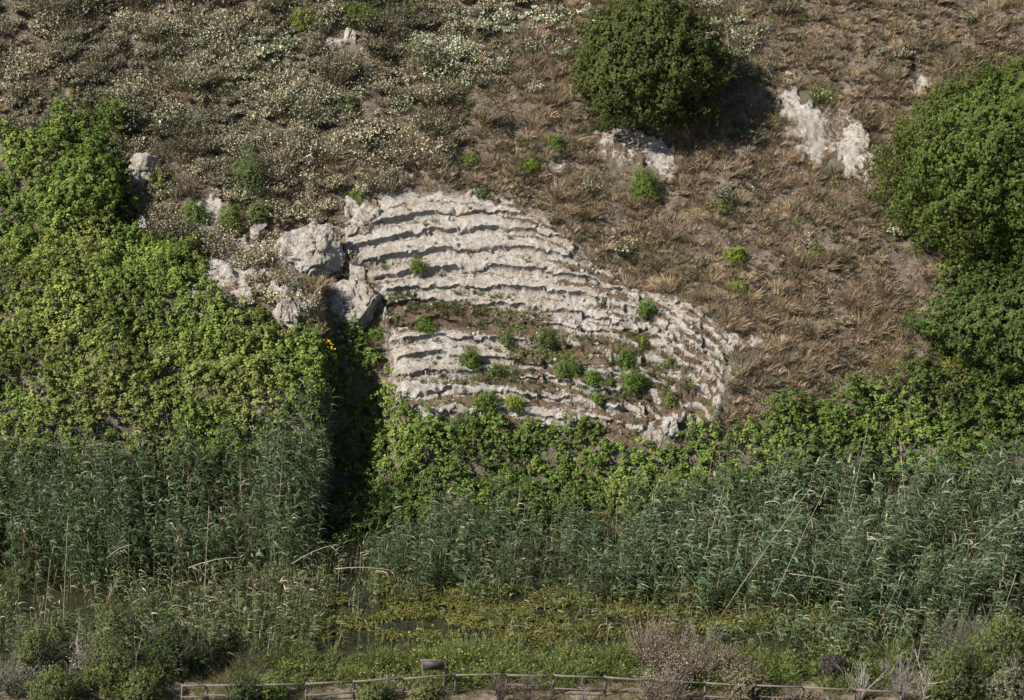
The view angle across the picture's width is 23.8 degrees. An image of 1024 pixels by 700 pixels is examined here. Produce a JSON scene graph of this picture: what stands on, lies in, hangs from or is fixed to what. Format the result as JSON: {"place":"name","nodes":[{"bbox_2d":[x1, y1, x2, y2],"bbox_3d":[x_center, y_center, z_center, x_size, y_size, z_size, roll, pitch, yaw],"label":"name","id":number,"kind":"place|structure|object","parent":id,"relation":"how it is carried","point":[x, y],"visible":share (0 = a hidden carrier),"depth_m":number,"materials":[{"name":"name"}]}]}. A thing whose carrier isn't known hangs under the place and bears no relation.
{"place":"outdoors","nodes":[
{"label":"outdoors","id":0,"kind":"place"},
{"bbox_2d":[0,680,1020,699],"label":"path","id":1,"kind":"structure","parent":0,"point":[457,696],"depth_m":85.68,"materials":[{"name":"beige soil"}]},
{"bbox_2d":[485,673,516,699],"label":"bare bush","id":2,"kind":"object","parent":1,"relation":"on","point":[500,695],"visible":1,"depth_m":84.81,"materials":[{"name":"plant"}]},
{"bbox_2d":[514,668,543,699],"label":"bare bush","id":3,"kind":"object","parent":1,"relation":"on","point":[530,689],"visible":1,"depth_m":84.72,"materials":[{"name":"plant"}]},
{"bbox_2d":[764,682,821,699],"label":"scrubby shrub","id":4,"kind":"object","parent":1,"relation":"on","point":[794,695],"visible":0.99,"depth_m":84.90,"materials":[{"name":"grey plant"}]},
{"bbox_2d":[0,0,1023,688],"bbox_3d":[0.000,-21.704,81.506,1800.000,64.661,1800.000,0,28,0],"label":"ground","id":5,"kind":"structure","parent":0,"point":[338,32],"depth_m":100.25,"materials":[{"name":"soil"}]},
{"bbox_2d":[3,624,57,674],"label":"scrubby shrub","id":6,"kind":"object","parent":5,"relation":"on","point":[33,642],"visible":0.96,"depth_m":86.25,"materials":[{"name":"green plant"}]},
{"bbox_2d":[0,645,63,699],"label":"scrubby shrub","id":7,"kind":"object","parent":5,"relation":"on","point":[11,685],"visible":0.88,"depth_m":85.51,"materials":[{"name":"plant"}]},
{"bbox_2d":[22,657,90,699],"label":"scrubby shrub","id":8,"kind":"object","parent":5,"relation":"on","point":[59,677],"visible":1,"depth_m":84.70,"materials":[{"name":"green plant"}]},
{"bbox_2d":[33,142,131,230],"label":"shrub","id":9,"kind":"object","parent":5,"relation":"on","point":[73,181],"visible":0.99,"depth_m":101.66,"materials":[{"name":"green plant"}]},
{"bbox_2d":[59,625,112,685],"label":"scrubby shrub","id":10,"kind":"object","parent":5,"relation":"on","point":[80,659],"visible":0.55,"depth_m":86.32,"materials":[{"name":"grey plant"}]},
{"bbox_2d":[77,627,142,699],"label":"scrubby shrub","id":11,"kind":"object","parent":5,"relation":"on","point":[105,670],"visible":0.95,"depth_m":85.05,"materials":[{"name":"green plant"}]},
{"bbox_2d":[90,595,139,651],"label":"scrubby shrub","id":12,"kind":"object","parent":5,"relation":"on","point":[112,619],"visible":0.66,"depth_m":87.60,"materials":[{"name":"green plant"}]},
{"bbox_2d":[112,659,168,699],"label":"scrubby shrub","id":13,"kind":"object","parent":5,"relation":"on","point":[137,683],"visible":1,"depth_m":84.57,"materials":[{"name":"green plant"}]},
{"bbox_2d":[126,152,159,185],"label":"boulder","id":14,"kind":"object","parent":5,"relation":"on","point":[137,160],"visible":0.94,"depth_m":103.57,"materials":[{"name":"stone"}]},
{"bbox_2d":[124,601,197,684],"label":"scrubby shrub","id":15,"kind":"object","parent":5,"relation":"on","point":[164,647],"visible":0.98,"depth_m":85.86,"materials":[{"name":"green plant"}]},
{"bbox_2d":[0,89,349,490],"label":"bramble thicket","id":16,"kind":"object","parent":5,"relation":"on","point":[153,269],"visible":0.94,"depth_m":97.88,"materials":[{"name":"green plant"}]},
{"bbox_2d":[0,343,387,671],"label":"reed bed","id":17,"kind":"object","parent":5,"relation":"on","point":[280,481],"visible":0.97,"depth_m":92.26,"materials":[{"name":"green plant"}]},
{"bbox_2d":[175,198,215,226],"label":"green shrub","id":18,"kind":"object","parent":5,"relation":"on","point":[194,213],"visible":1,"depth_m":102.39,"materials":[{"name":"green plant"}]},
{"bbox_2d":[188,191,228,223],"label":"rock outcrop","id":19,"kind":"object","parent":5,"relation":"on","point":[214,202],"visible":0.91,"depth_m":102.94,"materials":[{"name":"stone"}]},
{"bbox_2d":[187,234,266,314],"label":"rock outcrop","id":20,"kind":"object","parent":5,"relation":"on","point":[229,278],"visible":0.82,"depth_m":99.78,"materials":[{"name":"stone"}]},
{"bbox_2d":[215,198,247,237],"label":"green shrub","id":21,"kind":"object","parent":5,"relation":"on","point":[231,210],"visible":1,"depth_m":102.17,"materials":[{"name":"green plant"}]},
{"bbox_2d":[205,138,283,192],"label":"green shrub","id":22,"kind":"object","parent":5,"relation":"on","point":[250,177],"visible":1,"depth_m":102.68,"materials":[{"name":"green plant"}]},
{"bbox_2d":[223,662,270,699],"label":"scrubby shrub","id":23,"kind":"object","parent":5,"relation":"on","point":[236,692],"visible":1,"depth_m":84.52,"materials":[{"name":"green plant"}]},
{"bbox_2d":[248,222,267,240],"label":"boulder","id":24,"kind":"object","parent":5,"relation":"on","point":[258,229],"visible":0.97,"depth_m":102.14,"materials":[{"name":"stone"}]},
{"bbox_2d":[241,198,277,223],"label":"green shrub","id":25,"kind":"object","parent":5,"relation":"on","point":[261,215],"visible":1,"depth_m":102.28,"materials":[{"name":"green plant"}]},
{"bbox_2d":[255,668,291,699],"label":"scrubby shrub","id":26,"kind":"object","parent":5,"relation":"on","point":[275,691],"visible":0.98,"depth_m":84.95,"materials":[{"name":"green plant"}]},
{"bbox_2d":[272,297,300,328],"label":"boulder","id":27,"kind":"object","parent":5,"relation":"on","point":[285,311],"visible":0.94,"depth_m":98.31,"materials":[{"name":"stone"}]},
{"bbox_2d":[265,262,317,326],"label":"rock outcrop","id":28,"kind":"object","parent":5,"relation":"on","point":[283,292],"visible":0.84,"depth_m":99.10,"materials":[{"name":"stone"}]},
{"bbox_2d":[288,5,315,29],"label":"green shrub","id":29,"kind":"object","parent":5,"relation":"on","point":[299,20],"visible":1,"depth_m":107.37,"materials":[{"name":"green plant"}]},
{"bbox_2d":[272,220,345,275],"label":"boulder","id":30,"kind":"object","parent":5,"relation":"on","point":[315,249],"visible":0.77,"depth_m":100.77,"materials":[{"name":"stone"}]},
{"bbox_2d":[326,38,346,51],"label":"boulder","id":31,"kind":"object","parent":5,"relation":"on","point":[336,41],"visible":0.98,"depth_m":107.00,"materials":[{"name":"stone"}]},
{"bbox_2d":[336,92,359,117],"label":"green shrub","id":32,"kind":"object","parent":5,"relation":"on","point":[347,108],"visible":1,"depth_m":105.23,"materials":[{"name":"green plant"}]},
{"bbox_2d":[343,27,356,44],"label":"boulder","id":33,"kind":"object","parent":5,"relation":"on","point":[349,38],"visible":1,"depth_m":107.00,"materials":[{"name":"stone"}]},
{"bbox_2d":[328,278,380,330],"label":"boulder","id":34,"kind":"object","parent":5,"relation":"on","point":[359,299],"visible":0.85,"depth_m":100.24,"materials":[{"name":"stone"}]},
{"bbox_2d":[344,188,364,204],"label":"green shrub","id":35,"kind":"object","parent":5,"relation":"on","point":[354,195],"visible":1,"depth_m":103.01,"materials":[{"name":"green plant"}]},
{"bbox_2d":[338,0,383,30],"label":"green shrub","id":36,"kind":"object","parent":5,"relation":"on","point":[359,10],"visible":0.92,"depth_m":107.40,"materials":[{"name":"green plant"}]},
{"bbox_2d":[343,192,383,241],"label":"rock outcrop","id":37,"kind":"object","parent":5,"relation":"on","point":[367,212],"visible":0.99,"depth_m":102.54,"materials":[{"name":"stone"}]},
{"bbox_2d":[342,245,388,328],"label":"rock outcrop","id":38,"kind":"object","parent":5,"relation":"on","point":[361,270],"visible":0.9,"depth_m":101.26,"materials":[{"name":"stone"}]},
{"bbox_2d":[350,676,398,699],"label":"scrubby shrub","id":39,"kind":"object","parent":5,"relation":"on","point":[364,694],"visible":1,"depth_m":84.84,"materials":[{"name":"green plant"}]},
{"bbox_2d":[364,324,389,342],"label":"green shrub","id":40,"kind":"object","parent":5,"relation":"on","point":[376,332],"visible":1,"depth_m":100.22,"materials":[{"name":"green plant"}]},
{"bbox_2d":[391,157,429,194],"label":"rock outcrop","id":41,"kind":"object","parent":5,"relation":"on","point":[422,174],"visible":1,"depth_m":103.79,"materials":[{"name":"stone"}]},
{"bbox_2d":[78,0,768,171],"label":"flowering scrub","id":42,"kind":"object","parent":5,"relation":"on","point":[293,44],"visible":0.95,"depth_m":106.56,"materials":[{"name":"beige plant"}]},
{"bbox_2d":[405,680,441,699],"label":"scrubby shrub","id":43,"kind":"object","parent":5,"relation":"on","point":[421,688],"visible":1,"depth_m":84.97,"materials":[{"name":"green plant"}]},
{"bbox_2d":[402,43,450,70],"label":"green shrub","id":44,"kind":"object","parent":5,"relation":"on","point":[423,60],"visible":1,"depth_m":106.02,"materials":[{"name":"green plant"}]},
{"bbox_2d":[420,659,445,691],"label":"information sign","id":45,"kind":"object","parent":5,"relation":"on","point":[433,664],"visible":0.96,"depth_m":85.13,"materials":[{"name":"brown wood"}]},
{"bbox_2d":[457,149,479,166],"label":"green shrub","id":46,"kind":"object","parent":5,"relation":"on","point":[468,157],"visible":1,"depth_m":104.13,"materials":[{"name":"green plant"}]},
{"bbox_2d":[471,389,500,413],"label":"green shrub","id":47,"kind":"object","parent":5,"relation":"on","point":[488,400],"visible":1,"depth_m":98.02,"materials":[{"name":"green plant"}]},
{"bbox_2d":[0,0,988,327],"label":"dry scrub","id":48,"kind":"object","parent":5,"relation":"on","point":[18,62],"visible":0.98,"depth_m":105.39,"materials":[{"name":"plant"}]},
{"bbox_2d":[163,0,843,491],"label":"loose stones","id":49,"kind":"object","parent":5,"relation":"on","point":[701,314],"visible":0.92,"depth_m":100.66,"materials":[{"name":"stone"}]},
{"bbox_2d":[0,0,1023,460],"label":"dry grass","id":50,"kind":"structure","parent":5,"relation":"on","point":[810,332],"depth_m":103.63,"materials":[{"name":"brown plant"}]},
{"bbox_2d":[0,615,1023,699],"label":"bank grass","id":51,"kind":"structure","parent":5,"relation":"on","point":[574,660],"depth_m":86.58,"materials":[{"name":"green plant"}]},
{"bbox_2d":[0,473,1023,652],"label":"marsh grass","id":52,"kind":"structure","parent":5,"relation":"on","point":[403,645],"depth_m":93.49,"materials":[{"name":"green plant"}]},
{"bbox_2d":[518,151,544,173],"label":"green shrub","id":53,"kind":"object","parent":5,"relation":"on","point":[531,167],"visible":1,"depth_m":103.80,"materials":[{"name":"green plant"}]},
{"bbox_2d":[327,315,743,548],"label":"bushes","id":54,"kind":"object","parent":5,"relation":"on","point":[365,505],"visible":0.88,"depth_m":97.07,"materials":[{"name":"green plant"}]},
{"bbox_2d":[340,185,733,449],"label":"rock cut theatre","id":55,"kind":"structure","parent":5,"relation":"on","point":[470,230],"depth_m":100.37,"materials":[{"name":"stone"}]},
{"bbox_2d":[401,254,432,275],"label":"green shrub","id":56,"kind":"object","parent":55,"relation":"on","point":[417,266],"visible":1,"depth_m":101.16,"materials":[{"name":"green plant"}]},
{"bbox_2d":[414,314,437,335],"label":"green shrub","id":57,"kind":"object","parent":55,"relation":"on","point":[427,326],"visible":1,"depth_m":100.06,"materials":[{"name":"green plant"}]},
{"bbox_2d":[445,410,471,438],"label":"green shrub","id":58,"kind":"object","parent":55,"relation":"on","point":[456,422],"visible":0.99,"depth_m":97.60,"materials":[{"name":"green plant"}]},
{"bbox_2d":[454,344,486,370],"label":"green shrub","id":59,"kind":"object","parent":55,"relation":"on","point":[470,359],"visible":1,"depth_m":99.23,"materials":[{"name":"green plant"}]},
{"bbox_2d":[466,188,499,213],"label":"rock outcrop","id":60,"kind":"object","parent":55,"relation":"on","point":[471,192],"visible":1,"depth_m":103.23,"materials":[{"name":"stone"}]},
{"bbox_2d":[485,360,510,381],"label":"green shrub","id":61,"kind":"object","parent":55,"relation":"on","point":[497,370],"visible":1,"depth_m":99.12,"materials":[{"name":"green plant"}]},
{"bbox_2d":[495,330,513,346],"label":"green shrub","id":62,"kind":"object","parent":55,"relation":"on","point":[504,339],"visible":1,"depth_m":99.86,"materials":[{"name":"green plant"}]},
{"bbox_2d":[500,392,527,411],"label":"green shrub","id":63,"kind":"object","parent":55,"relation":"on","point":[514,404],"visible":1,"depth_m":98.04,"materials":[{"name":"green plant"}]},
{"bbox_2d":[343,202,739,448],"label":"weeds on steps","id":64,"kind":"object","parent":55,"relation":"on","point":[458,310],"visible":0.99,"depth_m":99.59,"materials":[{"name":"green plant"}]},
{"bbox_2d":[532,323,565,348],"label":"green shrub","id":65,"kind":"object","parent":55,"relation":"on","point":[546,340],"visible":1,"depth_m":99.71,"materials":[{"name":"green plant"}]},
{"bbox_2d":[541,349,586,379],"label":"green shrub","id":66,"kind":"object","parent":55,"relation":"on","point":[567,369],"visible":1,"depth_m":98.83,"materials":[{"name":"green plant"}]},
{"bbox_2d":[578,367,603,388],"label":"green shrub","id":67,"kind":"object","parent":55,"relation":"on","point":[592,378],"visible":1,"depth_m":98.35,"materials":[{"name":"green plant"}]},
{"bbox_2d":[614,347,635,366],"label":"green shrub","id":68,"kind":"object","parent":55,"relation":"on","point":[624,355],"visible":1,"depth_m":98.96,"materials":[{"name":"green plant"}]},
{"bbox_2d":[610,362,654,394],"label":"green shrub","id":69,"kind":"object","parent":55,"relation":"on","point":[632,379],"visible":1,"depth_m":98.37,"materials":[{"name":"green plant"}]},
{"bbox_2d":[633,297,657,316],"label":"green shrub","id":70,"kind":"object","parent":55,"relation":"on","point":[645,310],"visible":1,"depth_m":100.00,"materials":[{"name":"green plant"}]},
{"bbox_2d":[655,388,681,410],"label":"green shrub","id":71,"kind":"object","parent":55,"relation":"on","point":[671,402],"visible":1,"depth_m":98.08,"materials":[{"name":"green plant"}]},
{"bbox_2d":[181,673,902,699],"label":"wooden fence","id":72,"kind":"object","parent":5,"relation":"on","point":[803,687],"visible":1,"depth_m":84.86,"materials":[{"name":"brown wood"}]},
{"bbox_2d":[528,143,570,172],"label":"rock outcrop","id":73,"kind":"object","parent":5,"relation":"on","point":[560,168],"visible":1,"depth_m":104.15,"materials":[{"name":"stone"}]},
{"bbox_2d":[546,132,565,151],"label":"green shrub","id":74,"kind":"object","parent":5,"relation":"on","point":[556,143],"visible":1,"depth_m":104.16,"materials":[{"name":"green plant"}]},
{"bbox_2d":[282,467,846,657],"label":"thin reeds","id":75,"kind":"object","parent":5,"relation":"on","point":[571,534],"visible":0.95,"depth_m":91.80,"materials":[{"name":"green plant"}]},
{"bbox_2d":[593,124,679,185],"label":"rock outcrop","id":76,"kind":"object","parent":5,"relation":"on","point":[628,144],"visible":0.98,"depth_m":104.30,"materials":[{"name":"stone"}]},
{"bbox_2d":[627,159,665,203],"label":"green shrub","id":77,"kind":"object","parent":5,"relation":"on","point":[646,181],"visible":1,"depth_m":102.91,"materials":[{"name":"green plant"}]},
{"bbox_2d":[566,0,742,137],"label":"evergreen tree","id":78,"kind":"object","parent":5,"relation":"on","point":[679,40],"visible":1,"depth_m":102.81,"materials":[{"name":"green plant"}]},
{"bbox_2d":[619,598,696,675],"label":"scrubby shrub","id":79,"kind":"object","parent":5,"relation":"on","point":[648,647],"visible":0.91,"depth_m":86.62,"materials":[{"name":"grey plant"}]},
{"bbox_2d":[625,654,696,699],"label":"scrubby shrub","id":80,"kind":"object","parent":5,"relation":"on","point":[662,691],"visible":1,"depth_m":84.70,"materials":[{"name":"grey plant"}]},
{"bbox_2d":[660,412,679,437],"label":"boulder","id":81,"kind":"object","parent":5,"relation":"on","point":[669,426],"visible":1,"depth_m":97.18,"materials":[{"name":"stone"}]},
{"bbox_2d":[633,613,754,688],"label":"scrubby shrub","id":82,"kind":"object","parent":5,"relation":"on","point":[707,668],"visible":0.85,"depth_m":85.83,"materials":[{"name":"grey plant"}]},
{"bbox_2d":[680,206,713,220],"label":"dry tussock","id":83,"kind":"object","parent":5,"relation":"on","point":[696,214],"visible":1,"depth_m":102.63,"materials":[{"name":"plant"}]},
{"bbox_2d":[721,244,750,261],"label":"green shrub","id":84,"kind":"object","parent":5,"relation":"on","point":[736,254],"visible":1,"depth_m":101.41,"materials":[{"name":"green plant"}]},
{"bbox_2d":[720,332,768,359],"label":"rock outcrop","id":85,"kind":"object","parent":5,"relation":"on","point":[755,341],"visible":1,"depth_m":98.75,"materials":[{"name":"stone"}]},
{"bbox_2d":[717,658,774,699],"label":"scrubby shrub","id":86,"kind":"object","parent":5,"relation":"on","point":[744,690],"visible":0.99,"depth_m":84.75,"materials":[{"name":"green plant"}]},
{"bbox_2d":[578,420,1023,673],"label":"leaning reeds","id":87,"kind":"object","parent":5,"relation":"on","point":[784,543],"visible":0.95,"depth_m":91.48,"materials":[{"name":"green plant"}]},
{"bbox_2d":[762,66,877,185],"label":"rock outcrop","id":88,"kind":"object","parent":5,"relation":"on","point":[841,136],"visible":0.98,"depth_m":104.84,"materials":[{"name":"stone"}]},
{"bbox_2d":[795,79,846,104],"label":"green shrub","id":89,"kind":"object","parent":88,"relation":"on","point":[819,91],"visible":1,"depth_m":105.57,"materials":[{"name":"green plant"}]},
{"bbox_2d":[816,652,854,682],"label":"scrubby shrub","id":90,"kind":"object","parent":5,"relation":"on","point":[834,665],"visible":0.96,"depth_m":86.13,"materials":[{"name":"grey plant"}]},
{"bbox_2d":[825,186,870,209],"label":"dry tussock","id":91,"kind":"object","parent":5,"relation":"on","point":[849,198],"visible":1,"depth_m":103.03,"materials":[{"name":"plant"}]},
{"bbox_2d":[839,659,891,699],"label":"bare bush","id":92,"kind":"object","parent":5,"relation":"on","point":[863,687],"visible":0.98,"depth_m":85.03,"materials":[{"name":"grey plant"}]},
{"bbox_2d":[720,219,1023,510],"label":"dense undergrowth","id":93,"kind":"object","parent":5,"relation":"on","point":[988,412],"visible":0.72,"depth_m":97.42,"materials":[{"name":"green plant"}]},
{"bbox_2d":[874,636,926,699],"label":"bare bush","id":94,"kind":"object","parent":5,"relation":"on","point":[905,687],"visible":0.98,"depth_m":84.72,"materials":[{"name":"grey plant"}]},
{"bbox_2d":[907,66,934,93],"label":"rock outcrop","id":95,"kind":"object","parent":5,"relation":"on","point":[921,80],"visible":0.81,"depth_m":106.10,"materials":[{"name":"stone"}]},
{"bbox_2d":[903,256,954,282],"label":"dry tussock","id":96,"kind":"object","parent":5,"relation":"on","point":[926,269],"visible":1,"depth_m":101.03,"materials":[{"name":"beige plant"}]},
{"bbox_2d":[914,644,944,699],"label":"bare bush","id":97,"kind":"object","parent":5,"relation":"on","point":[925,692],"visible":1,"depth_m":84.71,"materials":[{"name":"plant"}]},
{"bbox_2d":[865,53,1023,271],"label":"bushy tree","id":98,"kind":"object","parent":5,"relation":"on","point":[1000,111],"visible":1,"depth_m":99.19,"materials":[{"name":"green plant"}]},
{"bbox_2d":[935,348,974,380],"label":"green shrub","id":99,"kind":"object","parent":5,"relation":"on","point":[947,362],"visible":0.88,"depth_m":98.80,"materials":[{"name":"green plant"}]},
{"bbox_2d":[917,639,993,699],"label":"scrubby shrub","id":100,"kind":"object","parent":5,"relation":"on","point":[952,666],"visible":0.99,"depth_m":84.54,"materials":[{"name":"green plant"}]},
{"bbox_2d":[904,252,1023,386],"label":"shrub","id":101,"kind":"object","parent":5,"relation":"on","point":[1010,303],"visible":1,"depth_m":98.03,"materials":[{"name":"green plant"}]},
{"bbox_2d":[908,587,1022,686],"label":"scrubby shrub","id":102,"kind":"object","parent":5,"relation":"on","point":[961,632],"visible":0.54,"depth_m":86.60,"materials":[{"name":"plant"}]},
{"bbox_2d":[958,601,1023,693],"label":"scrubby shrub","id":103,"kind":"object","parent":5,"relation":"on","point":[1013,636],"visible":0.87,"depth_m":85.35,"materials":[{"name":"green plant"}]},
{"bbox_2d":[979,650,1023,699],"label":"scrubby shrub","id":104,"kind":"object","parent":5,"relation":"on","point":[1009,681],"visible":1,"depth_m":84.13,"materials":[{"name":"green plant"}]},
{"bbox_2d":[0,540,1023,649],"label":"water","id":105,"kind":"structure","parent":0,"point":[411,625],"depth_m":90.86,"materials":[{"name":"liquid"}]},
{"bbox_2d":[287,570,881,649],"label":"algae mat","id":106,"kind":"object","parent":105,"relation":"on","point":[376,617],"visible":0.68,"depth_m":90.53,"materials":[{"name":"green plant"}]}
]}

